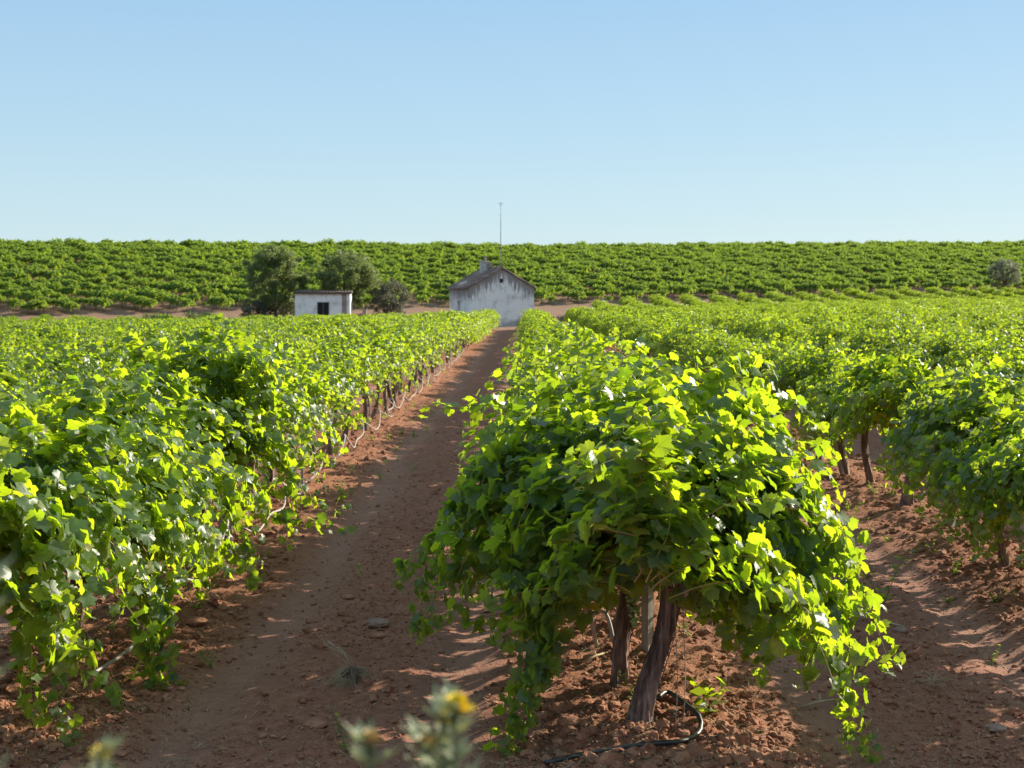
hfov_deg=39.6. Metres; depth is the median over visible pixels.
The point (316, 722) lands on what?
stone
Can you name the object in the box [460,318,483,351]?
grapevine
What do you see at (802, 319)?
grapevine
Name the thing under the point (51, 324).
grapevine
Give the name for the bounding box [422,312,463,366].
grapevine
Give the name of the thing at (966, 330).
grapevine
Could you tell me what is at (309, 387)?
grapevine
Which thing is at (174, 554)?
grapevine
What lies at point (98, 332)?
grapevine
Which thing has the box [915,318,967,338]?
grapevine
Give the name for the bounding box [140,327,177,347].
grapevine
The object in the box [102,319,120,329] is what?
grapevine
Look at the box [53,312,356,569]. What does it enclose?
grapevine
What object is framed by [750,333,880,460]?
grapevine
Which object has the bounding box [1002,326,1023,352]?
grapevine
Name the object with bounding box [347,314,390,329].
grapevine
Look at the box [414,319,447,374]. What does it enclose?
grapevine
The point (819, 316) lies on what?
grapevine
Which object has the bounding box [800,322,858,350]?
grapevine
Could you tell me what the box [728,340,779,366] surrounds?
grapevine
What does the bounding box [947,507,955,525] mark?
stake
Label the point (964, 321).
grapevine
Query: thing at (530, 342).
grapevine
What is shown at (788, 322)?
grapevine
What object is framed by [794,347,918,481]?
grapevine
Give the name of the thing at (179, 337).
grapevine
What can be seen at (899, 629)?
stone
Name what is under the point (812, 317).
grapevine
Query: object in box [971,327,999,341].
grapevine
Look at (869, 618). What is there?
twig
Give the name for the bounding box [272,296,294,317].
shrub
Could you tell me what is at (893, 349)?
grapevine
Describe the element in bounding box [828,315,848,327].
grapevine
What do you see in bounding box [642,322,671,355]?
grapevine
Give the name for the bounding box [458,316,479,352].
grapevine
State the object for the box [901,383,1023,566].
grapevine
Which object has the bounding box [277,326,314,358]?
grapevine
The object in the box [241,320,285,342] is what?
grapevine
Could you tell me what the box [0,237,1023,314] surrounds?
hillside vineyard
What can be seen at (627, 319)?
grapevine
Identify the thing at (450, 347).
grapevine
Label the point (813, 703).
twig
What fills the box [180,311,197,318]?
shrub
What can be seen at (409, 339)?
grapevine
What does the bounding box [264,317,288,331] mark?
grapevine
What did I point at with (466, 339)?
grapevine
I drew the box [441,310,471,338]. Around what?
grapevine
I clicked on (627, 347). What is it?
grapevine
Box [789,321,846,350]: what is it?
grapevine
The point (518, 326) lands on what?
grapevine
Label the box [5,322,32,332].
grapevine
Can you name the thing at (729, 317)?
grapevine
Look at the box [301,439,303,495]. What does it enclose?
stake
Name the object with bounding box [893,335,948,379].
grapevine
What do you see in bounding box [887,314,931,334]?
grapevine
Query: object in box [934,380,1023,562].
grapevine
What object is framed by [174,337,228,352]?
grapevine
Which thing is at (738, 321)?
grapevine
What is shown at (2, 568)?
golden thistle
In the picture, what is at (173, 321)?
grapevine
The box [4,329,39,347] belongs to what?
grapevine
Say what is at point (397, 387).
grapevine
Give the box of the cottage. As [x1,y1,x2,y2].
[293,290,353,316]
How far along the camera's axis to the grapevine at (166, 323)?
52.87 m
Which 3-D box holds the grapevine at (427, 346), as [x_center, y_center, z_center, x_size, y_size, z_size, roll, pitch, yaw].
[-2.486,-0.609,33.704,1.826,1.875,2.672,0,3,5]
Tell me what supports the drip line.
on the ground
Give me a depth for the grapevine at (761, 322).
45.12 m
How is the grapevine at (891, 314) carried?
on the ground
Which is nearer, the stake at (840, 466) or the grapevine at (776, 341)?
the stake at (840, 466)
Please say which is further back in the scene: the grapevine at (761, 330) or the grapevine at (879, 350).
the grapevine at (761, 330)
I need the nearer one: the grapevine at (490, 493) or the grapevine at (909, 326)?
the grapevine at (490, 493)
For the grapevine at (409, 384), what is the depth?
35.07 m
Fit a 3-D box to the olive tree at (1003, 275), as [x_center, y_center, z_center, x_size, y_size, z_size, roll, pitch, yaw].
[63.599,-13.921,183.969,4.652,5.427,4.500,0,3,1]
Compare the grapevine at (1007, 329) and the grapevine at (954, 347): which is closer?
the grapevine at (954, 347)
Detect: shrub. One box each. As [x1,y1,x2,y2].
[141,312,160,319]
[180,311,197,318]
[239,295,273,316]
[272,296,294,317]
[369,276,412,315]
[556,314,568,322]
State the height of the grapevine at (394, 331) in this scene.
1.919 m
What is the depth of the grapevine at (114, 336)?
34.63 m
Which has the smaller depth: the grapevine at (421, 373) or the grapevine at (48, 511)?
the grapevine at (48, 511)
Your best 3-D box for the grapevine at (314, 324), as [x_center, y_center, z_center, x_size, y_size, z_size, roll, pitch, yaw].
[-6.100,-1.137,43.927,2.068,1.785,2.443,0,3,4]
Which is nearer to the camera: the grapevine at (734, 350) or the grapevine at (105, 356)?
the grapevine at (105, 356)
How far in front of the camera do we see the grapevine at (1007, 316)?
54.72 m
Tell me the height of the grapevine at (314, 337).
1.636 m
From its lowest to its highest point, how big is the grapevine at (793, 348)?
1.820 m
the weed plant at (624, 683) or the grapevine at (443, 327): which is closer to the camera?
the weed plant at (624, 683)
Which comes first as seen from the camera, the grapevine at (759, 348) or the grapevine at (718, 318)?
the grapevine at (759, 348)
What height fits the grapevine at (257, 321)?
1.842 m
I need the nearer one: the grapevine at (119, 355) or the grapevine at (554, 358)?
the grapevine at (554, 358)
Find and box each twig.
[582,649,608,662]
[797,694,834,708]
[856,616,902,626]
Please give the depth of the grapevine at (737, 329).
47.54 m
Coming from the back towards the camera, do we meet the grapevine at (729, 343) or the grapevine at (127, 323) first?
the grapevine at (127, 323)
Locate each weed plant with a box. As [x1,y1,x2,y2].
[180,577,221,611]
[326,705,373,753]
[330,483,352,501]
[618,668,638,691]
[678,675,729,716]
[859,550,915,604]
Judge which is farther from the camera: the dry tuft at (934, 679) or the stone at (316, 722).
the dry tuft at (934, 679)
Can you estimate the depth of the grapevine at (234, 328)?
30.04 m
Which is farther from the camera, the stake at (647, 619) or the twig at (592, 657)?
the stake at (647, 619)
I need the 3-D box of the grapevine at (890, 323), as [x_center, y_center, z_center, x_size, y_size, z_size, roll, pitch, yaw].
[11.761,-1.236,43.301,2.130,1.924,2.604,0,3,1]
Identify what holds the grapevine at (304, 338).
on the ground
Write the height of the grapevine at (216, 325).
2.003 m
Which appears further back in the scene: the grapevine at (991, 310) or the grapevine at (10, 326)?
the grapevine at (991, 310)
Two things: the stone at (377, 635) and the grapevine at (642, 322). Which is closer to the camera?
the stone at (377, 635)
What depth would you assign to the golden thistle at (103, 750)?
1.17 m
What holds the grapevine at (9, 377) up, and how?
on the ground
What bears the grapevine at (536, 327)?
on the ground
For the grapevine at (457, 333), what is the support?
on the ground
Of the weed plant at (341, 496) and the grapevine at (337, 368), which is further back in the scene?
the grapevine at (337, 368)
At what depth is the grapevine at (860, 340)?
31.02 m
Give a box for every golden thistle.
[0,554,17,765]
[77,730,127,767]
[342,676,483,767]
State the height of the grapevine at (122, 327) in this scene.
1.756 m
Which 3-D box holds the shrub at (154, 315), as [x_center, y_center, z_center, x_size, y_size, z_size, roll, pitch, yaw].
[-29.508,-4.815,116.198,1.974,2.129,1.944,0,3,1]
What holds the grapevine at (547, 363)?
on the ground
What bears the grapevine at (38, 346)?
on the ground
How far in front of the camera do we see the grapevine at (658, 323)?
44.75 m
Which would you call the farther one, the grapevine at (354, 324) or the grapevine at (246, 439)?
the grapevine at (354, 324)
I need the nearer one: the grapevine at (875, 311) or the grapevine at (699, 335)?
the grapevine at (699, 335)
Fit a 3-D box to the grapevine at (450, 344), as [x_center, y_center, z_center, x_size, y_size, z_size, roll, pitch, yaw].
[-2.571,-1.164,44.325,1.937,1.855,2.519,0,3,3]
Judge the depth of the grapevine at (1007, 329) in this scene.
43.64 m
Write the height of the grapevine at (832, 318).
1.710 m
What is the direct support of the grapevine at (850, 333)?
on the ground
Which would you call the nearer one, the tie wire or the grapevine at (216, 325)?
the tie wire
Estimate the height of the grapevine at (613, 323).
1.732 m
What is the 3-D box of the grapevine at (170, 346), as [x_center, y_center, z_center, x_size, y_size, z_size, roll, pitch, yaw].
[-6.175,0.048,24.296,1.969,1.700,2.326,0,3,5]
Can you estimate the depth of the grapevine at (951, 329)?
37.27 m
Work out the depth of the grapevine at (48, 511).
7.48 m
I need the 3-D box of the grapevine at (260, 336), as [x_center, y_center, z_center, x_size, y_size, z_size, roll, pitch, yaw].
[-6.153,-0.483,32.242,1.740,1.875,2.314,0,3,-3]
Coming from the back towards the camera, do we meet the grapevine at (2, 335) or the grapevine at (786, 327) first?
the grapevine at (786, 327)
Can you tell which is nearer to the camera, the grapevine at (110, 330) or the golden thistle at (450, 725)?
the golden thistle at (450, 725)
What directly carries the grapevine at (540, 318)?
on the ground
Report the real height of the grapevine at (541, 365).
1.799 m
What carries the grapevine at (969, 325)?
on the ground
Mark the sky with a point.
(261, 121)
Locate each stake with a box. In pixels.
[228,520,231,541]
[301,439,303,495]
[641,584,653,652]
[831,441,844,474]
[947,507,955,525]
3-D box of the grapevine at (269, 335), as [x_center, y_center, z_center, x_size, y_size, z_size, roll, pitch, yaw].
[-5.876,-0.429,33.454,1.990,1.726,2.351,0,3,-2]
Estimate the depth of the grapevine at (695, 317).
60.26 m
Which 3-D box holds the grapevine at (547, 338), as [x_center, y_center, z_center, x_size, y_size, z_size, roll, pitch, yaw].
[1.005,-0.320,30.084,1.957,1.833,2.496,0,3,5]
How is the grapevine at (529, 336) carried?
on the ground
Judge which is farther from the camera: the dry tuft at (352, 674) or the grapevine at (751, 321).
the grapevine at (751, 321)
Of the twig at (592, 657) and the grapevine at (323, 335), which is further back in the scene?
the grapevine at (323, 335)
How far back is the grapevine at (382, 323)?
61.01 m
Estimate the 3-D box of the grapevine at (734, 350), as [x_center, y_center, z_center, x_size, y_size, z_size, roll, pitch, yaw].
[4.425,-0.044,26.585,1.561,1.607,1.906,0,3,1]
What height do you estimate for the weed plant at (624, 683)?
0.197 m
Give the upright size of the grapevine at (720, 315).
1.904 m
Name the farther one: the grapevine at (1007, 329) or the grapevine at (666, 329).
the grapevine at (1007, 329)
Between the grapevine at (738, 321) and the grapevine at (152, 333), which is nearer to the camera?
the grapevine at (152, 333)
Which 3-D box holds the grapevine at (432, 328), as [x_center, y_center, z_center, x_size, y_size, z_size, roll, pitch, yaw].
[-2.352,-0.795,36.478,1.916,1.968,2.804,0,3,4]
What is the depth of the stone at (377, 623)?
10.17 m
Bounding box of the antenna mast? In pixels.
[499,213,500,266]
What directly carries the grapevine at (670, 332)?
on the ground
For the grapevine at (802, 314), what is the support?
on the ground
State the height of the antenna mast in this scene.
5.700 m
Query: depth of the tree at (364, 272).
125.73 m
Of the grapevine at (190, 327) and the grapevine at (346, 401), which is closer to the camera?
the grapevine at (346, 401)
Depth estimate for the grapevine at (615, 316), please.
60.56 m
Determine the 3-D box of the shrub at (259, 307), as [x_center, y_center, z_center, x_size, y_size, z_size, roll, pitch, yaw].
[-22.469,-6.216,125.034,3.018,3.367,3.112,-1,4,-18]
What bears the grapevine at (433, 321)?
on the ground
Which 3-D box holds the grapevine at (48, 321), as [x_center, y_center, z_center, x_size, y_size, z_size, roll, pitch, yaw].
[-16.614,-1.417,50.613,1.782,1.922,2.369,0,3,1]
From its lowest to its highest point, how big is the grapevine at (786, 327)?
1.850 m
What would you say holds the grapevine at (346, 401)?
on the ground
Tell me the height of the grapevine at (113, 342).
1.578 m
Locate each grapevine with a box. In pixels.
[0,327,21,335]
[0,328,18,352]
[0,336,122,417]
[0,339,34,357]
[0,347,24,362]
[0,348,61,406]
[0,362,60,421]
[0,372,266,691]
[0,414,179,749]
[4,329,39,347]
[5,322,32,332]
[7,317,82,343]
[9,330,72,353]
[10,318,79,336]
[10,330,48,343]
[25,332,134,393]
[25,355,276,617]
[26,318,59,331]
[31,317,55,326]
[39,317,112,353]
[49,324,109,350]
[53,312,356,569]
[72,324,97,333]
[80,341,141,380]
[86,325,108,337]
[87,325,121,339]
[93,317,136,328]
[93,324,112,338]
[94,321,177,348]
[94,328,127,347]
[95,335,127,351]
[100,341,159,373]
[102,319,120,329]
[104,321,131,331]
[125,319,151,331]
[125,337,207,371]
[131,319,173,331]
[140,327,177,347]
[145,320,181,328]
[155,316,196,329]
[164,322,199,341]
[164,324,193,334]
[174,319,200,331]
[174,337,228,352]
[175,362,337,539]
[190,331,256,350]
[193,324,226,334]
[198,315,233,331]
[211,329,364,490]
[214,323,261,345]
[220,321,270,349]
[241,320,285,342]
[241,349,330,515]
[246,329,306,358]
[247,317,273,330]
[263,315,298,331]
[263,378,345,506]
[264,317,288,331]
[265,346,370,474]
[269,315,298,324]
[272,330,298,357]
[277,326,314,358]
[282,321,333,345]
[288,331,392,454]
[290,349,387,461]
[291,328,318,349]
[293,326,323,348]
[295,335,395,444]
[298,318,350,342]
[301,328,401,437]
[307,329,337,343]
[318,316,358,333]
[323,321,430,430]
[340,336,414,423]
[345,316,372,338]
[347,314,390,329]
[361,320,444,406]
[363,318,440,402]
[365,325,430,393]
[371,315,390,327]
[371,334,412,416]
[373,317,395,324]
[380,319,446,394]
[383,342,422,412]
[389,315,457,388]
[392,357,905,763]
[406,326,439,391]
[408,337,445,382]
[409,313,456,373]
[413,321,449,382]
[414,317,461,372]
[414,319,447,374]
[417,319,463,377]
[418,313,464,368]
[419,350,869,686]
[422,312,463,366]
[428,319,451,369]
[435,308,473,361]
[436,315,466,363]
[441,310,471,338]
[446,323,470,362]
[448,332,746,638]
[452,312,476,357]
[455,320,475,353]
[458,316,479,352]
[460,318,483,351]
[489,327,682,417]
[493,329,629,413]
[495,318,621,409]
[505,349,620,378]
[508,325,740,429]
[509,324,567,355]
[509,341,745,596]
[511,327,571,380]
[513,320,565,339]
[513,334,557,375]
[514,314,561,341]
[516,326,540,351]
[516,346,603,389]
[517,326,596,366]
[518,314,566,338]
[518,321,562,345]
[521,311,553,330]
[524,314,560,335]
[533,320,578,338]
[597,312,622,350]
[599,310,629,339]
[600,309,640,336]
[605,314,624,353]
[607,310,648,343]
[607,311,650,349]
[615,316,645,348]
[617,320,635,344]
[620,315,672,356]
[620,321,660,339]
[620,323,640,353]
[623,313,660,357]
[634,321,672,354]
[636,312,676,354]
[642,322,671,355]
[646,331,664,356]
[652,323,675,357]
[653,313,713,363]
[653,319,711,364]
[654,319,696,373]
[663,332,707,381]
[669,323,733,371]
[678,329,743,381]
[680,329,746,369]
[684,329,765,383]
[691,311,710,323]
[692,312,716,326]
[699,333,762,375]
[701,312,735,329]
[707,308,734,324]
[709,338,758,371]
[713,317,728,330]
[716,308,751,335]
[722,314,755,336]
[722,334,800,428]
[727,317,762,336]
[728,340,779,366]
[736,331,813,428]
[737,312,772,342]
[739,313,793,342]
[746,319,781,343]
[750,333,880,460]
[750,336,851,451]
[753,316,815,348]
[759,313,813,344]
[779,309,797,321]
[779,327,813,347]
[784,308,816,321]
[784,330,810,345]
[786,352,897,474]
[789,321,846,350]
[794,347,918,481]
[798,314,812,323]
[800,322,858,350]
[801,306,839,327]
[805,314,831,325]
[806,344,992,506]
[817,314,840,324]
[821,330,862,351]
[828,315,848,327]
[829,326,896,359]
[832,320,887,352]
[845,313,871,329]
[850,319,937,362]
[852,310,894,330]
[855,307,891,319]
[863,313,905,332]
[869,309,899,324]
[871,313,916,332]
[874,357,1023,539]
[882,332,930,362]
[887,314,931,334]
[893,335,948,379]
[897,322,984,380]
[898,308,928,320]
[899,321,937,376]
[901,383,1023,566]
[903,310,930,322]
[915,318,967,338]
[915,326,1018,372]
[922,312,951,324]
[925,309,967,328]
[929,320,982,339]
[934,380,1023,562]
[938,316,961,327]
[940,329,1023,374]
[950,306,980,321]
[951,316,980,327]
[952,323,994,337]
[956,316,985,329]
[962,309,993,321]
[969,313,1008,334]
[970,308,1007,321]
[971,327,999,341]
[980,324,1020,347]
[985,349,1023,399]
[992,311,1017,320]
[993,321,1011,332]
[999,315,1023,335]
[1002,312,1023,324]
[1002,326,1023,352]
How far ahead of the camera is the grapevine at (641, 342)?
9.89 m
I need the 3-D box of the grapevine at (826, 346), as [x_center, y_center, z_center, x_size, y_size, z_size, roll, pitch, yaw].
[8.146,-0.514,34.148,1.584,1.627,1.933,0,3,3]
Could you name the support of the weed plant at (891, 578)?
on the ground
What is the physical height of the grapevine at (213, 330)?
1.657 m
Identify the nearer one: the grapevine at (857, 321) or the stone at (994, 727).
the stone at (994, 727)
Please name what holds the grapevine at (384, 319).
on the ground
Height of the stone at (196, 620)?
0.067 m
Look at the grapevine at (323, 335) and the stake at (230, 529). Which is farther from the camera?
the grapevine at (323, 335)
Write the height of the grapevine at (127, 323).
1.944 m
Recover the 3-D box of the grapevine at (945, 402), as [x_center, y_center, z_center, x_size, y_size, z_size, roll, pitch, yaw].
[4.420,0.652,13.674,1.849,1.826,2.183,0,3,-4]
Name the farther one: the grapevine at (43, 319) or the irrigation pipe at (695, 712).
the grapevine at (43, 319)
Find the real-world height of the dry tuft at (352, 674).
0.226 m
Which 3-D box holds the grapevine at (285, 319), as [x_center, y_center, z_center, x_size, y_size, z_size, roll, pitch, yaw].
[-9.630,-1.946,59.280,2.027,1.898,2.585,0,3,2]
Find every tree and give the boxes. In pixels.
[242,244,312,316]
[312,245,383,308]
[986,257,1021,287]
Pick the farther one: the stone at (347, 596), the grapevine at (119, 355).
the grapevine at (119, 355)
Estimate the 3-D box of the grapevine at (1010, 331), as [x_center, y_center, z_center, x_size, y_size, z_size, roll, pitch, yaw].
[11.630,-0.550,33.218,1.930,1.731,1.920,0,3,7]
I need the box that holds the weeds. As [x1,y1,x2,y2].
[106,400,1022,715]
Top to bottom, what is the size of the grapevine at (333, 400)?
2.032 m
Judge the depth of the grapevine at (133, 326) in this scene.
48.07 m
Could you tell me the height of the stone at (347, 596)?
0.038 m
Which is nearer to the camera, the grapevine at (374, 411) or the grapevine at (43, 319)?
the grapevine at (374, 411)
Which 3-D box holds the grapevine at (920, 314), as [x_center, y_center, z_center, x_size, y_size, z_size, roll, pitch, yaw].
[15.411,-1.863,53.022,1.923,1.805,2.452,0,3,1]
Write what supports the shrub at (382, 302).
on the ground
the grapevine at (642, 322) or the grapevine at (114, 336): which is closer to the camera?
the grapevine at (114, 336)
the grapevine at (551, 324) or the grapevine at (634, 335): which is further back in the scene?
the grapevine at (634, 335)
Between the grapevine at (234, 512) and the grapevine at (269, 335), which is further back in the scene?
the grapevine at (269, 335)
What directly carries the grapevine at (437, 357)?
on the ground
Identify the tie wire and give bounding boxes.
[675,591,685,729]
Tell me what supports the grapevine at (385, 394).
on the ground
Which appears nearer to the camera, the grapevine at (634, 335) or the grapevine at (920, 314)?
the grapevine at (634, 335)
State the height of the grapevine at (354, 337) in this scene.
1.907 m
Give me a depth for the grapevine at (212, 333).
28.35 m
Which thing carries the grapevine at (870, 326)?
on the ground
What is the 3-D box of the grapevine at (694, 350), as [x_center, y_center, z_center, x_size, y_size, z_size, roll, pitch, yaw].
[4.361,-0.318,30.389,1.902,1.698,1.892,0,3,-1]
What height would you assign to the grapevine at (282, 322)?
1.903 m
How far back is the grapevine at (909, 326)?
40.52 m
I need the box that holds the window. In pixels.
[317,302,328,315]
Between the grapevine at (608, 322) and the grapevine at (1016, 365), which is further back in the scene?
the grapevine at (608, 322)
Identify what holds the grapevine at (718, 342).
on the ground
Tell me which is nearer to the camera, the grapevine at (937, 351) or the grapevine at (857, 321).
the grapevine at (937, 351)
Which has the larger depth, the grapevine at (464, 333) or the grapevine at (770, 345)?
the grapevine at (464, 333)
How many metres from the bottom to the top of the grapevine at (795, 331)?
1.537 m
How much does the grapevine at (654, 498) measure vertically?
2.089 m
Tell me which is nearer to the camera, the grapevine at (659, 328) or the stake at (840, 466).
the stake at (840, 466)
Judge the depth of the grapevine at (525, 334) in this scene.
39.82 m
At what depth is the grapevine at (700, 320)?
59.44 m
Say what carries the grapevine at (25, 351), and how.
on the ground
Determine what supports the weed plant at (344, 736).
on the ground
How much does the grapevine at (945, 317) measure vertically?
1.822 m
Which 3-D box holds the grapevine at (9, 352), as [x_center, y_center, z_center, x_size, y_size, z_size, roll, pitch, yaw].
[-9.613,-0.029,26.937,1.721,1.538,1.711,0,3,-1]
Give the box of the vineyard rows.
[0,286,1023,567]
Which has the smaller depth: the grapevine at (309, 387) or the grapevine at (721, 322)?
the grapevine at (309, 387)
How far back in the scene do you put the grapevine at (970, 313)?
58.99 m
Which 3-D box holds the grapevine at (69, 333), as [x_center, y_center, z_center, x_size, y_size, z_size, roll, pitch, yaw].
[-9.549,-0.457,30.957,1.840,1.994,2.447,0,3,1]
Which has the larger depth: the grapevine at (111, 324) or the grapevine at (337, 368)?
the grapevine at (111, 324)
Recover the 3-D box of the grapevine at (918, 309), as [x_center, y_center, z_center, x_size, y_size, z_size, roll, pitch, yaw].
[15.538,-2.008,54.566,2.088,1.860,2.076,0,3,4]
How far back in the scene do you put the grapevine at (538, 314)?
59.56 m
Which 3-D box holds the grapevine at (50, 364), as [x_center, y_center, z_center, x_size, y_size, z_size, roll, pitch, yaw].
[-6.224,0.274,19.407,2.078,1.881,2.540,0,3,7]
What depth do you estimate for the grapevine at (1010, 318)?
53.47 m
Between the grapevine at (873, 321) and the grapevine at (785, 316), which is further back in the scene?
the grapevine at (785, 316)
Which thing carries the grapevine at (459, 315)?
on the ground
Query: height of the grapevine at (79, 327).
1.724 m
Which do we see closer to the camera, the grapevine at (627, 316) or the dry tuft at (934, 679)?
the dry tuft at (934, 679)
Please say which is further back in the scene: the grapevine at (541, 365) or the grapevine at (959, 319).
the grapevine at (959, 319)
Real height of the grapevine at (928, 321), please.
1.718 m
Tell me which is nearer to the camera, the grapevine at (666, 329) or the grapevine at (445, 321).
the grapevine at (666, 329)
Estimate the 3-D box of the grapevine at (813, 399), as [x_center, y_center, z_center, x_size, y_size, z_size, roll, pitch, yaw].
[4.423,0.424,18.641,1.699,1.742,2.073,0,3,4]
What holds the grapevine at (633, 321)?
on the ground
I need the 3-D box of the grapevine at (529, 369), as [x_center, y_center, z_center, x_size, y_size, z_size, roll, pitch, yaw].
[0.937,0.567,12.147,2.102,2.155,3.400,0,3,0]
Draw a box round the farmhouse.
[447,256,536,326]
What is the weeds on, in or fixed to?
on the ground
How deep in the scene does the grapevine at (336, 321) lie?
49.06 m
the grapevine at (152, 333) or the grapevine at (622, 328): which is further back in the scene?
the grapevine at (622, 328)
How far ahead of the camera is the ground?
9.74 m
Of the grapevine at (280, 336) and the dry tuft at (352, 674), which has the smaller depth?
the dry tuft at (352, 674)
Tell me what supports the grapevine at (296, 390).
on the ground
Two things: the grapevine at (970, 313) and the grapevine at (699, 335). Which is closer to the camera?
the grapevine at (699, 335)
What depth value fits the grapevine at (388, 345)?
24.57 m
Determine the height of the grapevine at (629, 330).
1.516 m
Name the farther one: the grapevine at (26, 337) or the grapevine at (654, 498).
the grapevine at (26, 337)
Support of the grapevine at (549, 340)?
on the ground
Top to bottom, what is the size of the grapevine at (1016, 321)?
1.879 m
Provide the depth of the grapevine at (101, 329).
44.60 m
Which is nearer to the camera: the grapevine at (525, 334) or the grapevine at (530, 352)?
the grapevine at (530, 352)
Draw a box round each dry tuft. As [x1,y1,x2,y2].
[322,639,375,688]
[908,670,956,690]
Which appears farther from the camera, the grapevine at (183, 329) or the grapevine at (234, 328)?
the grapevine at (183, 329)
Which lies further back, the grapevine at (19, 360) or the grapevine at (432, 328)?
the grapevine at (432, 328)
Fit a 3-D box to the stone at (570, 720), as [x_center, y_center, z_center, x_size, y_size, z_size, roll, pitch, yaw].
[0.306,1.816,7.659,0.136,0.071,0.109,0,3,1]
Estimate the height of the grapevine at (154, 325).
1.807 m
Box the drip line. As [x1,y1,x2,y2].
[96,347,463,671]
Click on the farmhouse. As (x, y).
(507, 295)
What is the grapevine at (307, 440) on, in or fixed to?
on the ground
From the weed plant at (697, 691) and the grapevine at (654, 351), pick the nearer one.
the weed plant at (697, 691)
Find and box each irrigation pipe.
[544,689,702,764]
[591,609,613,647]
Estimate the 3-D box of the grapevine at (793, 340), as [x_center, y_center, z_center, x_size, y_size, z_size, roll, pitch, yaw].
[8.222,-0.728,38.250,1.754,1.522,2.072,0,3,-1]
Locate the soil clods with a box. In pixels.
[0,403,1023,767]
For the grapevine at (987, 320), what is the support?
on the ground
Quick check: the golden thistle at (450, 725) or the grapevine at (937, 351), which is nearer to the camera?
the golden thistle at (450, 725)
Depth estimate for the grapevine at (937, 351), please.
25.67 m
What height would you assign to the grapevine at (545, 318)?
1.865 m
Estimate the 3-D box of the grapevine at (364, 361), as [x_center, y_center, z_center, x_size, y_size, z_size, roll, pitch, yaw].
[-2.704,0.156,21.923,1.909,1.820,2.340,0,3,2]
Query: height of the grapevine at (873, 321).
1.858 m
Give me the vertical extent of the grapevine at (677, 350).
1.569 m
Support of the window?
in the cottage
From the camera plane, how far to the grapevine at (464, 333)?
58.78 m
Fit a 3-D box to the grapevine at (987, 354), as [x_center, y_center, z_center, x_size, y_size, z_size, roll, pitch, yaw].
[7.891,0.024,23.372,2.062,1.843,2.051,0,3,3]
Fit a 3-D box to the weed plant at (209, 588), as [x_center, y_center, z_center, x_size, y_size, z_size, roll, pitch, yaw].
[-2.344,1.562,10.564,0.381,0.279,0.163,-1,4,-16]
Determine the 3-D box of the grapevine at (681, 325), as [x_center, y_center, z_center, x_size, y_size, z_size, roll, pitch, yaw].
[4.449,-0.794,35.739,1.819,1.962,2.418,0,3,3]
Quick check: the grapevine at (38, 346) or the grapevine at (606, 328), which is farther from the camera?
the grapevine at (606, 328)
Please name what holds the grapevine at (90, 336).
on the ground
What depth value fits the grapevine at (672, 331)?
37.40 m
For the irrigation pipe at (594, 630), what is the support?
on the ground
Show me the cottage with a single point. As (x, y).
(322, 302)
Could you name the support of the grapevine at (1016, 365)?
on the ground
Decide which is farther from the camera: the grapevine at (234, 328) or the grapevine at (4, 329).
the grapevine at (4, 329)
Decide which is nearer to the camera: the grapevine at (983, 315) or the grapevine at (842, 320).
the grapevine at (842, 320)
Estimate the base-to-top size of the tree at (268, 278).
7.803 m
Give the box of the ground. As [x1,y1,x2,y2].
[0,253,1023,767]
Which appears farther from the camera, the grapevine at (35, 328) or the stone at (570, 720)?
the grapevine at (35, 328)
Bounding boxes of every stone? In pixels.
[185,616,208,625]
[301,717,327,728]
[340,594,354,598]
[365,618,389,627]
[369,632,386,638]
[556,714,580,726]
[893,626,907,632]
[984,723,1006,732]
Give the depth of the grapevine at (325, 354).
20.59 m
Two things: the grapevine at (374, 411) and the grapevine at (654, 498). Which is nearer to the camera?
the grapevine at (654, 498)
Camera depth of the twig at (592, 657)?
8.92 m
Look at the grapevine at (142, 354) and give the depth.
23.09 m
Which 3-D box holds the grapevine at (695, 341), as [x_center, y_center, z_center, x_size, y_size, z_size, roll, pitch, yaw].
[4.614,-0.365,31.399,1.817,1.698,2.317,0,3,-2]
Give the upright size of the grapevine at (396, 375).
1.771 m
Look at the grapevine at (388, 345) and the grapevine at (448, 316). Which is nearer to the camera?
the grapevine at (388, 345)
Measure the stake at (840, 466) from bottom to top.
1.219 m
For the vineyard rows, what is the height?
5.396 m
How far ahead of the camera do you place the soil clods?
8.20 m
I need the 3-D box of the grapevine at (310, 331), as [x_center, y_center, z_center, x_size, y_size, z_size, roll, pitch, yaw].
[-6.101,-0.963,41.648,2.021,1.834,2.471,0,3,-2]
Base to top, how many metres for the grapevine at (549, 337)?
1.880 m
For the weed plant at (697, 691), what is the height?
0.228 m
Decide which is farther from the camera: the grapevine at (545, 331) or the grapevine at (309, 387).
the grapevine at (545, 331)
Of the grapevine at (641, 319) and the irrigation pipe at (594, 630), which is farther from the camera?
the grapevine at (641, 319)
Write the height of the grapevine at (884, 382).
1.858 m
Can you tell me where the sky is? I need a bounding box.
[0,0,1023,249]
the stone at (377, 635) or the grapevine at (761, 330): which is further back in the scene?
the grapevine at (761, 330)

